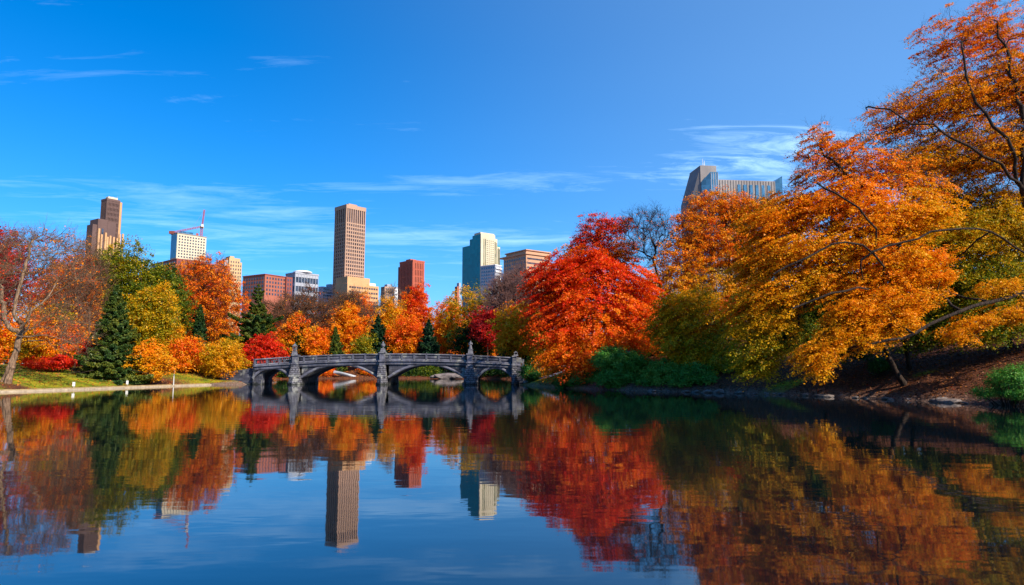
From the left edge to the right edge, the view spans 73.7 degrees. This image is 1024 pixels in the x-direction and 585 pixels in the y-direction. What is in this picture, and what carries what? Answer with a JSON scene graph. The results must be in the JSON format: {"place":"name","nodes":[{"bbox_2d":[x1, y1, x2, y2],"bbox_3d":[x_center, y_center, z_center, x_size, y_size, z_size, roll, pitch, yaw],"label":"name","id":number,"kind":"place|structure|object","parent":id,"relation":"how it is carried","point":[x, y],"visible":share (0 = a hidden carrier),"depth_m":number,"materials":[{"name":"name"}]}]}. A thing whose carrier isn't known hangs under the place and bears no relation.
{"place":"outdoors","nodes":[
{"label":"outdoors","id":0,"kind":"place"},
{"bbox_2d":[0,383,209,390],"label":"path","id":1,"kind":"structure","parent":0,"point":[95,387],"depth_m":86.81,"materials":[{"name":"concrete"}]},
{"bbox_2d":[0,378,1023,584],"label":"water","id":2,"kind":"structure","parent":0,"point":[369,481],"depth_m":14.55,"materials":[{"name":"blue liquid"}]},
{"bbox_2d":[333,370,354,376],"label":"rowing boat","id":3,"kind":"object","parent":2,"relation":"on","point":[342,373],"visible":1,"depth_m":190.26,"materials":[{"name":"white paint"}]},
{"bbox_2d":[434,373,457,378],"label":"boulder","id":4,"kind":"object","parent":2,"relation":"in","point":[444,376],"visible":0.74,"depth_m":180.18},
{"bbox_2d":[0,331,1023,403],"bbox_3d":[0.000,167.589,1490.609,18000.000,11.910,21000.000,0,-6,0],"label":"ground","id":5,"kind":"structure","parent":0,"point":[872,391],"depth_m":66.29,"materials":[{"name":"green plant"}]},
{"bbox_2d":[0,294,34,363],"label":"background tree","id":6,"kind":"object","parent":5,"relation":"on","point":[4,353],"visible":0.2,"depth_m":148.53,"materials":[{"name":"orange plant"}]},
{"bbox_2d":[0,226,44,314],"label":"autumn tree","id":7,"kind":"object","parent":5,"relation":"on","point":[8,260],"visible":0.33,"depth_m":100.59,"materials":[{"name":"brown plant"}]},
{"bbox_2d":[0,301,95,366],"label":"autumn tree","id":8,"kind":"object","parent":5,"relation":"on","point":[35,349],"visible":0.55,"depth_m":100.75,"materials":[{"name":"brown plant"}]},
{"bbox_2d":[0,212,111,383],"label":"bare tree","id":9,"kind":"object","parent":5,"relation":"on","point":[20,332],"visible":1,"depth_m":83.21,"materials":[{"name":"beige plant"}]},
{"bbox_2d":[19,340,92,371],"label":"shrub","id":10,"kind":"object","parent":5,"relation":"on","point":[56,362],"visible":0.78,"depth_m":95.38,"materials":[{"name":"red plant"}]},
{"bbox_2d":[25,254,106,351],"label":"autumn tree","id":11,"kind":"object","parent":5,"relation":"on","point":[53,302],"visible":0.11,"depth_m":114.88,"materials":[{"name":"brown plant"}]},
{"bbox_2d":[52,236,121,335],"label":"bare tree","id":12,"kind":"object","parent":5,"relation":"on","point":[96,294],"visible":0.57,"depth_m":108.32,"materials":[{"name":"brown plant"}]},
{"bbox_2d":[86,196,123,275],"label":"stepped tower","id":13,"kind":"structure","parent":5,"relation":"on","point":[107,224],"depth_m":650.97,"materials":[{"name":"brown concrete"}]},
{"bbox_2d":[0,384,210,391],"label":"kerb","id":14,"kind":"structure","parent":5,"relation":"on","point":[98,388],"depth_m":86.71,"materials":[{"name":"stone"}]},
{"bbox_2d":[61,285,153,385],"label":"spruce","id":15,"kind":"object","parent":5,"relation":"on","point":[113,349],"visible":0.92,"depth_m":97.13,"materials":[{"name":"green plant"}]},
{"bbox_2d":[0,364,239,388],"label":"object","id":16,"kind":"object","parent":5,"relation":"on","point":[176,376],"visible":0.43,"depth_m":92.81,"materials":[{"name":"plant"}]},
{"bbox_2d":[86,234,163,340],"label":"autumn tree","id":17,"kind":"object","parent":5,"relation":"on","point":[134,266],"visible":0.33,"depth_m":133.73,"materials":[{"name":"green plant"}]},
{"bbox_2d":[121,336,179,384],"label":"autumn tree","id":18,"kind":"object","parent":5,"relation":"on","point":[153,359],"visible":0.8,"depth_m":99.37,"materials":[{"name":"brown plant"}]},
{"bbox_2d":[125,276,186,350],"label":"autumn tree","id":19,"kind":"object","parent":5,"relation":"on","point":[153,310],"visible":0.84,"depth_m":116.43,"materials":[{"name":"yellow plant"}]},
{"bbox_2d":[121,260,205,348],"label":"autumn tree","id":20,"kind":"object","parent":5,"relation":"on","point":[171,275],"visible":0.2,"depth_m":138.06,"materials":[{"name":"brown plant"}]},
{"bbox_2d":[151,258,206,286],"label":"brick block","id":21,"kind":"structure","parent":5,"relation":"on","point":[177,260],"depth_m":559.97,"materials":[{"name":"brown brick"}]},
{"bbox_2d":[163,333,210,372],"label":"autumn tree","id":22,"kind":"object","parent":5,"relation":"on","point":[181,350],"visible":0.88,"depth_m":116.06,"materials":[{"name":"brown plant"}]},
{"bbox_2d":[170,231,206,261],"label":"cream office block","id":23,"kind":"structure","parent":5,"relation":"on","point":[186,245],"depth_m":574.85,"materials":[{"name":"concrete"}]},
{"bbox_2d":[169,210,204,235],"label":"tower crane","id":24,"kind":"object","parent":23,"relation":"on","point":[200,227],"visible":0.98,"depth_m":588.68,"materials":[{"name":"red paint"}]},
{"bbox_2d":[188,304,210,353],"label":"conifer","id":25,"kind":"object","parent":5,"relation":"on","point":[199,329],"visible":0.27,"depth_m":140.47,"materials":[{"name":"green plant"}]},
{"bbox_2d":[189,343,214,373],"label":"autumn tree","id":26,"kind":"object","parent":5,"relation":"on","point":[200,371],"visible":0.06,"depth_m":118.79,"materials":[{"name":"brown plant"}]},
{"bbox_2d":[162,249,253,343],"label":"autumn tree","id":27,"kind":"object","parent":5,"relation":"on","point":[205,295],"visible":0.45,"depth_m":156.35,"materials":[{"name":"orange plant"}]},
{"bbox_2d":[202,264,230,342],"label":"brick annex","id":28,"kind":"object","parent":5,"relation":"on","point":[222,288],"visible":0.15,"depth_m":565.65,"materials":[{"name":"brick"}]},
{"bbox_2d":[198,337,252,378],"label":"autumn tree","id":29,"kind":"object","parent":5,"relation":"on","point":[224,358],"visible":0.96,"depth_m":115.37,"materials":[{"name":"yellow plant"}]},
{"bbox_2d":[219,256,241,332],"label":"beige tower","id":30,"kind":"structure","parent":5,"relation":"on","point":[236,264],"depth_m":610.43,"materials":[{"name":"concrete"}]},
{"bbox_2d":[221,284,285,375],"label":"cedar","id":31,"kind":"object","parent":5,"relation":"on","point":[253,324],"visible":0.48,"depth_m":138.07,"materials":[{"name":"green plant"}]},
{"bbox_2d":[235,331,290,376],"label":"autumn tree","id":32,"kind":"object","parent":5,"relation":"on","point":[266,346],"visible":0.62,"depth_m":125.36,"materials":[{"name":"brown plant"}]},
{"bbox_2d":[242,274,285,323],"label":"brick apartments","id":33,"kind":"structure","parent":5,"relation":"on","point":[271,285],"depth_m":531.39,"materials":[{"name":"red brick"}]},
{"bbox_2d":[284,277,292,312],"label":"brick stair tower","id":34,"kind":"structure","parent":5,"relation":"on","point":[288,282],"depth_m":540.51,"materials":[{"name":"red brick"}]},
{"bbox_2d":[272,310,319,358],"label":"autumn tree","id":35,"kind":"object","parent":5,"relation":"on","point":[284,337],"visible":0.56,"depth_m":201.92,"materials":[{"name":"brown plant"}]},
{"bbox_2d":[286,320,307,361],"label":"conifer","id":36,"kind":"object","parent":5,"relation":"on","point":[299,345],"visible":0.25,"depth_m":201.95,"materials":[{"name":"green plant"}]},
{"bbox_2d":[254,279,341,344],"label":"bare tree","id":37,"kind":"object","parent":5,"relation":"on","point":[307,305],"visible":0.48,"depth_m":210.00,"materials":[{"name":"brown plant"}]},
{"bbox_2d":[285,270,318,327],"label":"grey office","id":38,"kind":"structure","parent":5,"relation":"on","point":[299,277],"depth_m":611.08,"materials":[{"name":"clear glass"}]},
{"bbox_2d":[300,325,333,355],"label":"autumn tree","id":39,"kind":"object","parent":5,"relation":"on","point":[317,343],"visible":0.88,"depth_m":198.52,"materials":[{"name":"brown plant"}]},
{"bbox_2d":[318,284,332,328],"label":"office block","id":40,"kind":"structure","parent":5,"relation":"on","point":[327,288],"depth_m":800.03,"materials":[{"name":"glass"}]},
{"bbox_2d":[321,368,335,376],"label":"bush","id":41,"kind":"object","parent":5,"relation":"on","point":[329,372],"visible":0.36,"depth_m":190.91,"materials":[{"name":"orange plant"}]},
{"bbox_2d":[323,326,347,371],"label":"conifer","id":42,"kind":"object","parent":5,"relation":"on","point":[335,347],"visible":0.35,"depth_m":200.52,"materials":[{"name":"green plant"}]},
{"bbox_2d":[320,300,371,353],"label":"autumn tree","id":43,"kind":"object","parent":5,"relation":"on","point":[344,319],"visible":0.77,"depth_m":212.50,"materials":[{"name":"brown plant"}]},
{"bbox_2d":[320,285,373,339],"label":"bare tree","id":44,"kind":"object","parent":5,"relation":"on","point":[349,297],"visible":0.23,"depth_m":220.88,"materials":[{"name":"brown plant"}]},
{"bbox_2d":[332,203,365,298],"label":"office tower","id":45,"kind":"structure","parent":5,"relation":"on","point":[349,241],"depth_m":780.32,"materials":[{"name":"brown concrete"}]},
{"bbox_2d":[335,276,378,366],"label":"podium block","id":46,"kind":"structure","parent":5,"relation":"on","point":[346,283],"depth_m":753.98,"materials":[{"name":"beige concrete"}]},
{"bbox_2d":[343,330,377,353],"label":"autumn bush","id":47,"kind":"object","parent":5,"relation":"on","point":[363,346],"visible":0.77,"depth_m":198.64,"materials":[{"name":"green plant"}]},
{"bbox_2d":[0,324,727,366],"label":"distant wood","id":48,"kind":"object","parent":5,"relation":"on","point":[1,361],"depth_m":268.81,"materials":[{"name":"brown plant"}]},
{"bbox_2d":[355,368,372,375],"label":"bush","id":49,"kind":"object","parent":5,"relation":"on","point":[361,371],"visible":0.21,"depth_m":192.33,"materials":[{"name":"orange plant"}]},
{"bbox_2d":[181,369,549,381],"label":"fallen leaves","id":50,"kind":"object","parent":5,"relation":"on","point":[354,370],"visible":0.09,"depth_m":191.47,"materials":[{"name":"plant"}]},
{"bbox_2d":[354,286,377,318],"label":"autumn tree","id":51,"kind":"object","parent":5,"relation":"on","point":[367,300],"visible":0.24,"depth_m":251.78,"materials":[{"name":"brown plant"}]},
{"bbox_2d":[220,352,523,384],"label":"stone bridge","id":52,"kind":"structure","parent":5,"relation":"on","point":[383,368],"depth_m":114.19,"materials":[{"name":"stone"}]},
{"bbox_2d":[291,344,297,354],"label":"stone finial","id":53,"kind":"object","parent":52,"relation":"on","point":[294,351],"visible":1,"depth_m":114.11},
{"bbox_2d":[468,341,472,352],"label":"statue","id":54,"kind":"object","parent":52,"relation":"on","point":[470,349],"visible":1,"depth_m":114.16,"materials":[{"name":"stone"}]},
{"bbox_2d":[357,315,392,368],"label":"conifer","id":55,"kind":"object","parent":5,"relation":"on","point":[378,331],"visible":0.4,"depth_m":204.46,"materials":[{"name":"green plant"}]},
{"bbox_2d":[380,284,390,310],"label":"pink stone block","id":56,"kind":"structure","parent":5,"relation":"on","point":[386,286],"depth_m":808.36,"materials":[{"name":"stone"}]},
{"bbox_2d":[366,296,409,353],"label":"autumn tree","id":57,"kind":"object","parent":5,"relation":"on","point":[386,317],"visible":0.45,"depth_m":215.03,"materials":[{"name":"brown plant"}]},
{"bbox_2d":[370,281,408,346],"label":"bare tree","id":58,"kind":"object","parent":5,"relation":"on","point":[389,293],"visible":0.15,"depth_m":248.88,"materials":[{"name":"beige plant"}]},
{"bbox_2d":[383,314,424,353],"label":"autumn tree","id":59,"kind":"object","parent":5,"relation":"on","point":[409,329],"visible":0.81,"depth_m":204.68,"materials":[{"name":"brown plant"}]},
{"bbox_2d":[401,369,420,376],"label":"bush","id":60,"kind":"object","parent":5,"relation":"on","point":[407,373],"visible":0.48,"depth_m":193.07,"materials":[{"name":"green plant"}]},
{"bbox_2d":[398,259,424,330],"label":"rust tower","id":61,"kind":"structure","parent":5,"relation":"on","point":[410,272],"depth_m":713.18,"materials":[{"name":"red concrete"}]},
{"bbox_2d":[399,279,434,346],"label":"autumn tree","id":62,"kind":"object","parent":5,"relation":"on","point":[414,302],"visible":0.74,"depth_m":235.86,"materials":[{"name":"brown plant"}]},
{"bbox_2d":[410,366,446,376],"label":"bush","id":63,"kind":"object","parent":5,"relation":"on","point":[428,371],"visible":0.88,"depth_m":193.52,"materials":[{"name":"green plant"}]},
{"bbox_2d":[416,319,444,370],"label":"conifer","id":64,"kind":"object","parent":5,"relation":"on","point":[428,344],"visible":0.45,"depth_m":201.27,"materials":[{"name":"green plant"}]},
{"bbox_2d":[432,310,457,368],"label":"autumn tree","id":65,"kind":"object","parent":5,"relation":"on","point":[440,333],"visible":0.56,"depth_m":210.37,"materials":[{"name":"brown plant"}]},
{"bbox_2d":[424,294,469,353],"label":"autumn tree","id":66,"kind":"object","parent":5,"relation":"on","point":[441,306],"visible":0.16,"depth_m":229.19,"materials":[{"name":"brown plant"}]},
{"bbox_2d":[455,283,460,303],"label":"tower","id":67,"kind":"structure","parent":5,"relation":"on","point":[458,287],"depth_m":907.62,"materials":[{"name":"white brick"}]},
{"bbox_2d":[440,277,498,354],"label":"autumn tree","id":68,"kind":"object","parent":5,"relation":"on","point":[472,303],"visible":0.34,"depth_m":207.38,"materials":[{"name":"brown plant"}]},
{"bbox_2d":[445,320,496,355],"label":"evergreen tree","id":69,"kind":"object","parent":5,"relation":"on","point":[461,341],"visible":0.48,"depth_m":197.51,"materials":[{"name":"green plant"}]},
{"bbox_2d":[462,232,499,324],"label":"teal glass tower","id":70,"kind":"structure","parent":5,"relation":"on","point":[483,249],"depth_m":676.55,"materials":[{"name":"beige glass"}]},
{"bbox_2d":[462,305,504,375],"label":"autumn tree","id":71,"kind":"object","parent":5,"relation":"on","point":[479,327],"visible":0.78,"depth_m":188.56,"materials":[{"name":"brown plant"}]},
{"bbox_2d":[482,369,496,376],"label":"bush","id":72,"kind":"object","parent":5,"relation":"on","point":[491,372],"visible":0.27,"depth_m":187.21,"materials":[{"name":"green plant"}]},
{"bbox_2d":[480,264,501,306],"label":"white balcony block","id":73,"kind":"structure","parent":5,"relation":"on","point":[488,270],"depth_m":610.70,"materials":[{"name":"grey concrete"}]},
{"bbox_2d":[494,369,508,377],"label":"bush","id":74,"kind":"object","parent":5,"relation":"on","point":[502,373],"visible":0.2,"depth_m":181.93,"materials":[{"name":"green plant"}]},
{"bbox_2d":[478,257,544,349],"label":"bare tree","id":75,"kind":"object","parent":5,"relation":"on","point":[504,290],"visible":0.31,"depth_m":193.82,"materials":[{"name":"brown plant"}]},
{"bbox_2d":[485,299,550,371],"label":"autumn tree","id":76,"kind":"object","parent":5,"relation":"on","point":[511,335],"visible":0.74,"depth_m":126.42,"materials":[{"name":"green plant"}]},
{"bbox_2d":[493,332,544,379],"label":"bush","id":77,"kind":"object","parent":5,"relation":"on","point":[526,358],"visible":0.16,"depth_m":133.58,"materials":[{"name":"green plant"}]},
{"bbox_2d":[500,249,550,290],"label":"terraced stone block","id":78,"kind":"structure","parent":5,"relation":"on","point":[537,256],"depth_m":636.62,"materials":[{"name":"beige stone"}]},
{"bbox_2d":[518,362,542,383],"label":"bush","id":79,"kind":"object","parent":5,"relation":"on","point":[535,375],"visible":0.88,"depth_m":110.22,"materials":[{"name":"green plant"}]},
{"bbox_2d":[549,243,590,361],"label":"autumn tree","id":80,"kind":"object","parent":5,"relation":"on","point":[564,253],"visible":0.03,"depth_m":119.04,"materials":[{"name":"brown plant"}]},
{"bbox_2d":[551,368,601,387],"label":"bush","id":81,"kind":"object","parent":5,"relation":"on","point":[570,382],"visible":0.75,"depth_m":90.81,"materials":[{"name":"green plant"}]},
{"bbox_2d":[510,243,668,384],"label":"red maple","id":82,"kind":"object","parent":5,"relation":"on","point":[567,308],"visible":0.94,"depth_m":94.05,"materials":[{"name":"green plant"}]},
{"bbox_2d":[564,209,643,340],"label":"red maple","id":83,"kind":"object","parent":5,"relation":"on","point":[615,250],"visible":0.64,"depth_m":112.70,"materials":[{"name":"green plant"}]},
{"bbox_2d":[585,343,651,389],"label":"bush","id":84,"kind":"object","parent":5,"relation":"on","point":[619,367],"visible":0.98,"depth_m":83.83,"materials":[{"name":"green plant"}]},
{"bbox_2d":[618,265,664,323],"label":"autumn tree","id":85,"kind":"object","parent":5,"relation":"on","point":[653,271],"visible":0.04,"depth_m":116.32,"materials":[{"name":"brown plant"}]},
{"bbox_2d":[614,196,675,302],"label":"bare tree","id":86,"kind":"object","parent":5,"relation":"on","point":[644,234],"visible":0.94,"depth_m":107.28,"materials":[{"name":"brown plant"}]},
{"bbox_2d":[627,289,684,352],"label":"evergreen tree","id":87,"kind":"object","parent":5,"relation":"on","point":[651,325],"visible":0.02,"depth_m":97.17,"materials":[{"name":"green plant"}]},
{"bbox_2d":[631,356,684,386],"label":"bush","id":88,"kind":"object","parent":5,"relation":"on","point":[655,374],"visible":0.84,"depth_m":79.94,"materials":[{"name":"green plant"}]},
{"bbox_2d":[630,281,745,374],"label":"maple","id":89,"kind":"object","parent":5,"relation":"on","point":[689,335],"visible":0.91,"depth_m":82.73,"materials":[{"name":"green plant"}]},
{"bbox_2d":[664,361,720,389],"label":"bush","id":90,"kind":"object","parent":5,"relation":"on","point":[692,374],"visible":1,"depth_m":76.62,"materials":[{"name":"green plant"}]},
{"bbox_2d":[643,182,786,331],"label":"orange tree","id":91,"kind":"object","parent":5,"relation":"on","point":[701,237],"visible":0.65,"depth_m":99.83,"materials":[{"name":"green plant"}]},
{"bbox_2d":[681,161,782,314],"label":"concrete tower block","id":92,"kind":"structure","parent":5,"relation":"on","point":[702,176],"depth_m":444.68,"materials":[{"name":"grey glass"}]},
{"bbox_2d":[749,185,752,245],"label":"tall window","id":93,"kind":"structure","parent":92,"relation":"in","point":[750,186],"depth_m":445.34,"materials":[{"name":"blue glass"}]},
{"bbox_2d":[724,275,782,338],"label":"background tree","id":94,"kind":"object","parent":5,"relation":"on","point":[749,323],"visible":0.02,"depth_m":113.44,"materials":[{"name":"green plant"}]},
{"bbox_2d":[538,330,1023,401],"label":"fallen leaves","id":95,"kind":"object","parent":5,"relation":"on","point":[922,374],"visible":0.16,"depth_m":62.13,"materials":[{"name":"brown plant"}]},
{"bbox_2d":[724,286,901,378],"bbox_3d":[29.366,3.397,66.245,19.634,10.044,8.012,2,-7,-21],"label":"green maple","id":96,"kind":"object","parent":5,"relation":"on","point":[811,317],"visible":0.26,"depth_m":64.10,"materials":[{"name":"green plant"}]},
{"bbox_2d":[704,165,972,391],"bbox_3d":[26.438,-1.376,56.508,20.760,19.029,12.359,0,-6,0],"label":"orange maple","id":97,"kind":"object","parent":5,"relation":"on","point":[790,222],"visible":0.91,"depth_m":55.33,"materials":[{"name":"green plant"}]},
{"bbox_2d":[778,114,963,370],"bbox_3d":[30.987,-4.257,58.629,16.085,22.041,8.841,0,-6,0],"label":"orange maple","id":98,"kind":"object","parent":5,"relation":"on","point":[840,162],"visible":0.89,"depth_m":57.84,"materials":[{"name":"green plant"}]},
{"bbox_2d":[861,355,897,377],"bbox_3d":[33.833,6.818,62.686,3.116,2.154,3.479,0,-6,0],"label":"bush","id":99,"kind":"object","parent":5,"relation":"on","point":[879,368],"visible":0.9,"depth_m":62.09,"materials":[{"name":"green plant"}]},
{"bbox_2d":[782,228,1023,385],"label":"orange maple","id":100,"kind":"object","parent":5,"relation":"on","point":[872,305],"visible":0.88,"depth_m":51.58,"materials":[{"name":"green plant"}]},
{"bbox_2d":[850,0,1023,264],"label":"orange maple","id":101,"kind":"object","parent":5,"relation":"on","point":[956,101],"visible":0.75,"depth_m":61.81,"materials":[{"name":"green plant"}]},
{"bbox_2d":[889,256,999,326],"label":"background tree","id":102,"kind":"object","parent":5,"relation":"on","point":[930,315],"visible":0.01,"depth_m":85.89,"materials":[{"name":"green plant"}]},
{"bbox_2d":[937,398,961,402],"bbox_3d":[33.077,8.300,51.711,1.139,0.542,1.777,3,-7,-28],"label":"rock","id":103,"kind":"object","parent":5,"relation":"on","point":[947,400],"visible":0.66,"depth_m":51.28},
{"bbox_2d":[876,197,1023,357],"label":"green maple","id":104,"kind":"object","parent":5,"relation":"on","point":[978,250],"visible":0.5,"depth_m":58.56,"materials":[{"name":"green plant"}]},
{"bbox_2d":[925,274,1023,348],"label":"orange maple","id":105,"kind":"object","parent":5,"relation":"on","point":[985,320],"visible":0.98,"depth_m":50.98,"materials":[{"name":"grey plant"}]},
{"bbox_2d":[965,361,1023,406],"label":"bush","id":106,"kind":"object","parent":5,"relation":"on","point":[1012,375],"visible":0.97,"depth_m":47.15,"materials":[{"name":"green plant"}]},
{"bbox_2d":[988,400,1009,404],"bbox_3d":[34.753,7.881,48.311,1.049,0.487,1.708,3,-6,-38],"label":"rock","id":107,"kind":"object","parent":5,"relation":"on","point":[997,402],"visible":0.33,"depth_m":48.17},
{"bbox_2d":[0,0,1023,363],"label":"sky","id":108,"kind":"structure","parent":0,"point":[449,122],"materials":[{"name":"blue"}]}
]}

